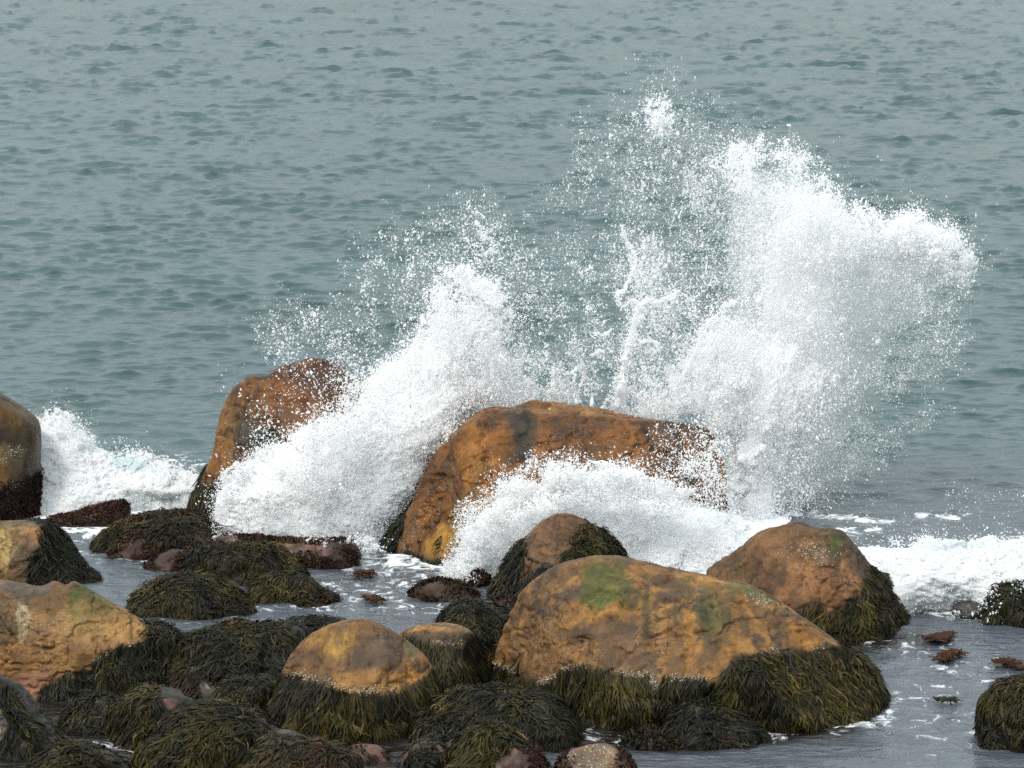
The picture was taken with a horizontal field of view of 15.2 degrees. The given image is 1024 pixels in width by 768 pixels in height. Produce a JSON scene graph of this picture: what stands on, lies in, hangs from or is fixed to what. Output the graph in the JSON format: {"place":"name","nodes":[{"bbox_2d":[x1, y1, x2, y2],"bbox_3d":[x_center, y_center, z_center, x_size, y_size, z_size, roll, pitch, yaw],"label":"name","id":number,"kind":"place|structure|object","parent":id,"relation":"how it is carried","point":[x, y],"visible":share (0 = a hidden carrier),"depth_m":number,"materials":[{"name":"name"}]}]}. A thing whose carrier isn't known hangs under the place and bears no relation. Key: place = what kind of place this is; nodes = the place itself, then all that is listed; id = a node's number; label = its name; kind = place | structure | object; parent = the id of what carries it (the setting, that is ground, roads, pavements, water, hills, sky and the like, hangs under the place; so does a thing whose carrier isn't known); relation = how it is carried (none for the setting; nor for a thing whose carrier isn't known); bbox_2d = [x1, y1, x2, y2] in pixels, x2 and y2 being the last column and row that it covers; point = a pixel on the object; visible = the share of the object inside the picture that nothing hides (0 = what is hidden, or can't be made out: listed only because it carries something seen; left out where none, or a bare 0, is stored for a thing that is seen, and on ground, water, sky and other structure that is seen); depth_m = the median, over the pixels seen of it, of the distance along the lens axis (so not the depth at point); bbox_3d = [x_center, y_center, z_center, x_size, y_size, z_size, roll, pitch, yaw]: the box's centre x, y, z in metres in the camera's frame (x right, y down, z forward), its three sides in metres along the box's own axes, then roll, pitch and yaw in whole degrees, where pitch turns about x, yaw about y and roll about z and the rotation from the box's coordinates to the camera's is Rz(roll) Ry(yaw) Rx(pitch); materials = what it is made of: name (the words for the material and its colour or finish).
{"place":"outdoors","nodes":[
{"label":"outdoors","id":0,"kind":"place"},
{"bbox_2d":[0,0,1023,767],"bbox_3d":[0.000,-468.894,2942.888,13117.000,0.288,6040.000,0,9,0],"label":"sea","id":1,"kind":"structure","parent":0,"point":[188,188],"depth_m":66.97,"materials":[{"name":"liquid"}]},
{"bbox_2d":[0,393,44,520],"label":"boulder","id":2,"kind":"object","parent":1,"relation":"in","point":[21,481],"visible":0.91,"depth_m":39.27,"materials":[{"name":"stone"}]},
{"bbox_2d":[0,674,66,760],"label":"boulder","id":3,"kind":"object","parent":1,"relation":"in","point":[27,727],"visible":0.84,"depth_m":30.06,"materials":[{"name":"plant"}]},
{"bbox_2d":[0,516,103,585],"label":"boulder","id":4,"kind":"object","parent":1,"relation":"in","point":[38,551],"visible":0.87,"depth_m":36.12,"materials":[{"name":"stone"}]},
{"bbox_2d":[24,737,136,767],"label":"rock","id":5,"kind":"object","parent":1,"relation":"in","point":[72,753],"visible":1,"depth_m":28.99,"materials":[{"name":"stone"}]},
{"bbox_2d":[45,498,131,527],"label":"rock","id":6,"kind":"object","parent":1,"relation":"in","point":[106,513],"visible":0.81,"depth_m":39.02,"materials":[{"name":"stone"}]},
{"bbox_2d":[56,687,121,735],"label":"rock","id":7,"kind":"object","parent":1,"relation":"in","point":[87,712],"visible":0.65,"depth_m":30.69,"materials":[{"name":"stone"}]},
{"bbox_2d":[0,579,184,701],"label":"boulder","id":8,"kind":"object","parent":1,"relation":"in","point":[60,642],"visible":0.62,"depth_m":31.89,"materials":[{"name":"stone"}]},
{"bbox_2d":[32,350,200,515],"bbox_3d":[-4.292,0.919,40.153,2.605,2.356,2.462,0,9,0],"label":"spray","id":9,"kind":"object","parent":1,"relation":"on","point":[81,469],"visible":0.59,"depth_m":39.87,"materials":[{"name":"white liquid"}]},
{"bbox_2d":[104,681,192,750],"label":"rock","id":10,"kind":"object","parent":1,"relation":"in","point":[138,712],"visible":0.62,"depth_m":30.25,"materials":[{"name":"stone"}]},
{"bbox_2d":[88,506,227,560],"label":"rock","id":11,"kind":"object","parent":1,"relation":"in","point":[143,535],"visible":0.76,"depth_m":37.52,"materials":[{"name":"stone"}]},
{"bbox_2d":[142,545,193,571],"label":"rock","id":12,"kind":"object","parent":1,"relation":"in","point":[170,560],"visible":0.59,"depth_m":36.85,"materials":[{"name":"stone"}]},
{"bbox_2d":[123,569,257,620],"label":"rock","id":13,"kind":"object","parent":1,"relation":"in","point":[200,595],"visible":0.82,"depth_m":34.87,"materials":[{"name":"stone"}]},
{"bbox_2d":[166,660,214,700],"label":"rock","id":14,"kind":"object","parent":1,"relation":"in","point":[189,681],"visible":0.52,"depth_m":31.81,"materials":[{"name":"stone"}]},
{"bbox_2d":[127,695,284,767],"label":"rock","id":15,"kind":"object","parent":1,"relation":"in","point":[210,732],"visible":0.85,"depth_m":29.39,"materials":[{"name":"stone"}]},
{"bbox_2d":[161,615,309,687],"bbox_3d":[-2.379,2.447,32.440,1.537,1.019,1.384,0,9,0],"label":"rock","id":16,"kind":"object","parent":1,"relation":"in","point":[230,647],"visible":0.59,"depth_m":32.04,"materials":[{"name":"stone"}]},
{"bbox_2d":[177,539,310,586],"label":"rock","id":17,"kind":"object","parent":1,"relation":"in","point":[245,563],"visible":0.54,"depth_m":36.23,"materials":[{"name":"stone"}]},
{"bbox_2d":[211,670,277,711],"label":"rock","id":18,"kind":"object","parent":1,"relation":"in","point":[257,689],"visible":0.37,"depth_m":31.24,"materials":[{"name":"stone"}]},
{"bbox_2d":[186,358,366,517],"bbox_3d":[-2.195,0.915,39.293,2.488,2.298,2.128,0,9,0],"label":"tall boulder","id":19,"kind":"object","parent":1,"relation":"in","point":[231,432],"visible":0.29,"depth_m":38.96,"materials":[{"name":"stone"}]},
{"bbox_2d":[212,532,362,569],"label":"flat rock","id":20,"kind":"object","parent":1,"relation":"in","point":[335,553],"visible":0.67,"depth_m":37.02,"materials":[{"name":"stone"}]},
{"bbox_2d":[243,568,342,607],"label":"rock","id":21,"kind":"object","parent":1,"relation":"in","point":[296,588],"visible":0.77,"depth_m":35.39,"materials":[{"name":"stone"}]},
{"bbox_2d":[234,725,364,767],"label":"rock","id":22,"kind":"object","parent":1,"relation":"in","point":[284,748],"visible":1,"depth_m":29.05,"materials":[{"name":"stone"}]},
{"bbox_2d":[285,612,346,634],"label":"rock","id":23,"kind":"object","parent":1,"relation":"in","point":[311,622],"visible":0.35,"depth_m":33.69,"materials":[{"name":"stone"}]},
{"bbox_2d":[265,618,445,741],"bbox_3d":[-1.274,2.583,31.131,1.607,1.398,1.608,0,9,0],"label":"boulder","id":24,"kind":"object","parent":1,"relation":"in","point":[357,679],"visible":0.69,"depth_m":30.61,"materials":[{"name":"stone"}]},
{"bbox_2d":[350,569,378,577],"bbox_3d":[-1.429,1.803,36.498,0.292,0.050,0.239,-5,10,-26],"label":"floating seaweed","id":25,"kind":"object","parent":1,"relation":"on","point":[364,572],"visible":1,"depth_m":36.47,"materials":[{"name":"brown plant"}]},
{"bbox_2d":[347,740,392,763],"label":"pebble","id":26,"kind":"object","parent":1,"relation":"in","point":[371,753],"visible":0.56,"depth_m":29.78,"materials":[{"name":"stone"}]},
{"bbox_2d":[360,593,387,604],"bbox_3d":[-1.284,1.977,35.420,0.188,0.050,0.394,-5,11,-29],"label":"floating seaweed","id":27,"kind":"object","parent":1,"relation":"on","point":[373,597],"visible":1,"depth_m":35.36,"materials":[{"name":"brown plant"}]},
{"bbox_2d":[176,186,593,558],"bbox_3d":[-1.127,-0.146,38.191,4.454,4.396,7.394,0,9,0],"label":"spray","id":28,"kind":"object","parent":1,"relation":"on","point":[357,474],"visible":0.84,"depth_m":38.10,"materials":[{"name":"white liquid"}]},
{"bbox_2d":[394,733,449,767],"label":"rock","id":29,"kind":"object","parent":1,"relation":"in","point":[427,751],"visible":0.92,"depth_m":29.28,"materials":[{"name":"stone"}]},
{"bbox_2d":[406,575,484,601],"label":"rock","id":30,"kind":"object","parent":1,"relation":"in","point":[438,588],"visible":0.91,"depth_m":35.53,"materials":[{"name":"stone"}]},
{"bbox_2d":[399,622,492,689],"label":"boulder","id":31,"kind":"object","parent":1,"relation":"in","point":[456,655],"visible":0.3,"depth_m":31.84,"materials":[{"name":"plant"}]},
{"bbox_2d":[431,597,512,652],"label":"rock","id":32,"kind":"object","parent":1,"relation":"in","point":[487,621],"visible":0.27,"depth_m":33.27,"materials":[{"name":"stone"}]},
{"bbox_2d":[461,568,491,587],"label":"rock","id":33,"kind":"object","parent":1,"relation":"in","point":[485,579],"visible":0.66,"depth_m":36.12,"materials":[{"name":"stone"}]},
{"bbox_2d":[408,679,584,752],"bbox_3d":[-0.145,2.784,30.648,1.582,0.851,1.281,0,9,0],"label":"rock","id":34,"kind":"object","parent":1,"relation":"in","point":[548,722],"visible":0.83,"depth_m":30.29,"materials":[{"name":"stone"}]},
{"bbox_2d":[442,717,552,767],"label":"rock","id":35,"kind":"object","parent":1,"relation":"in","point":[485,743],"visible":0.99,"depth_m":29.03,"materials":[{"name":"stone"}]},
{"bbox_2d":[491,593,517,608],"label":"pebble","id":36,"kind":"object","parent":1,"relation":"in","point":[510,601],"visible":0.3,"depth_m":34.91,"materials":[{"name":"stone"}]},
{"bbox_2d":[378,400,728,566],"bbox_3d":[0.371,1.388,37.923,3.577,2.434,2.650,0,9,0],"label":"boulder","id":37,"kind":"object","parent":1,"relation":"in","point":[421,528],"visible":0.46,"depth_m":37.42,"materials":[{"name":"stone"}]},
{"bbox_2d":[486,513,628,600],"bbox_3d":[0.417,1.861,35.757,1.477,1.302,1.293,0,9,0],"label":"boulder","id":38,"kind":"object","parent":1,"relation":"in","point":[544,545],"visible":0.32,"depth_m":35.50,"materials":[{"name":"stone"}]},
{"bbox_2d":[553,743,637,767],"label":"pebble","id":39,"kind":"object","parent":1,"relation":"in","point":[601,755],"visible":1,"depth_m":29.13,"materials":[{"name":"stone"}]},
{"bbox_2d":[430,416,790,582],"bbox_3d":[0.893,1.246,36.568,3.769,2.267,2.181,0,9,0],"label":"spray","id":40,"kind":"object","parent":1,"relation":"on","point":[651,521],"visible":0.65,"depth_m":36.33,"materials":[{"name":"white liquid"}]},
{"bbox_2d":[618,722,683,751],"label":"rock","id":41,"kind":"object","parent":1,"relation":"in","point":[643,737],"visible":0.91,"depth_m":30.18,"materials":[{"name":"stone"}]},
{"bbox_2d":[487,555,891,733],"bbox_3d":[1.459,2.450,31.821,3.496,2.084,2.437,0,9,0],"label":"boulder","id":42,"kind":"object","parent":1,"relation":"in","point":[618,643],"visible":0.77,"depth_m":31.07,"materials":[{"name":"stone"}]},
{"bbox_2d":[660,698,772,750],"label":"rock","id":43,"kind":"object","parent":1,"relation":"in","point":[698,725],"visible":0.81,"depth_m":30.29,"materials":[{"name":"stone"}]},
{"bbox_2d":[517,50,1000,527],"bbox_3d":[2.344,-0.755,39.502,5.556,5.644,7.261,0,9,0],"label":"spray","id":44,"kind":"object","parent":1,"relation":"on","point":[768,422],"visible":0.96,"depth_m":39.38,"materials":[{"name":"white liquid"}]},
{"bbox_2d":[706,521,910,642],"bbox_3d":[2.720,2.026,34.600,2.125,1.587,1.778,0,9,0],"label":"boulder","id":45,"kind":"object","parent":1,"relation":"in","point":[834,583],"visible":0.6,"depth_m":34.05,"materials":[{"name":"stone"}]},
{"bbox_2d":[823,478,1023,621],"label":"spray","id":46,"kind":"object","parent":1,"relation":"on","point":[928,573],"visible":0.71,"depth_m":35.05,"materials":[{"name":"white liquid"}]},
{"bbox_2d":[913,630,956,642],"bbox_3d":[3.758,2.219,33.927,0.383,0.050,0.496,5,10,29],"label":"floating seaweed","id":47,"kind":"object","parent":1,"relation":"on","point":[944,636],"visible":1,"depth_m":33.80,"materials":[{"name":"brown plant"}]},
{"bbox_2d":[931,695,962,704],"bbox_3d":[3.570,2.600,31.578,0.264,0.050,0.185,4,10,21],"label":"floating seaweed","id":48,"kind":"object","parent":1,"relation":"on","point":[950,699],"visible":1,"depth_m":31.56,"materials":[{"name":"green plant"}]},
{"bbox_2d":[929,648,970,662],"bbox_3d":[3.765,2.343,33.164,0.495,0.050,0.278,-8,12,-42],"label":"floating seaweed","id":49,"kind":"object","parent":1,"relation":"on","point":[946,655],"visible":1,"depth_m":33.14,"materials":[{"name":"brown plant"}]},
{"bbox_2d":[952,601,979,618],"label":"rock","id":50,"kind":"object","parent":1,"relation":"in","point":[970,608],"visible":0.41,"depth_m":34.79,"materials":[{"name":"stone"}]},
{"bbox_2d":[971,672,1023,753],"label":"rock","id":51,"kind":"object","parent":1,"relation":"in","point":[999,717],"visible":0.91,"depth_m":30.16,"materials":[{"name":"stone"}]},
{"bbox_2d":[978,579,1023,627],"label":"rock","id":52,"kind":"object","parent":1,"relation":"in","point":[1010,611],"visible":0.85,"depth_m":34.44,"materials":[{"name":"stone"}]},
{"bbox_2d":[989,656,1023,668],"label":"floating seaweed","id":53,"kind":"object","parent":1,"relation":"on","point":[1010,661],"visible":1,"depth_m":32.86,"materials":[{"name":"brown plant"}]}
]}

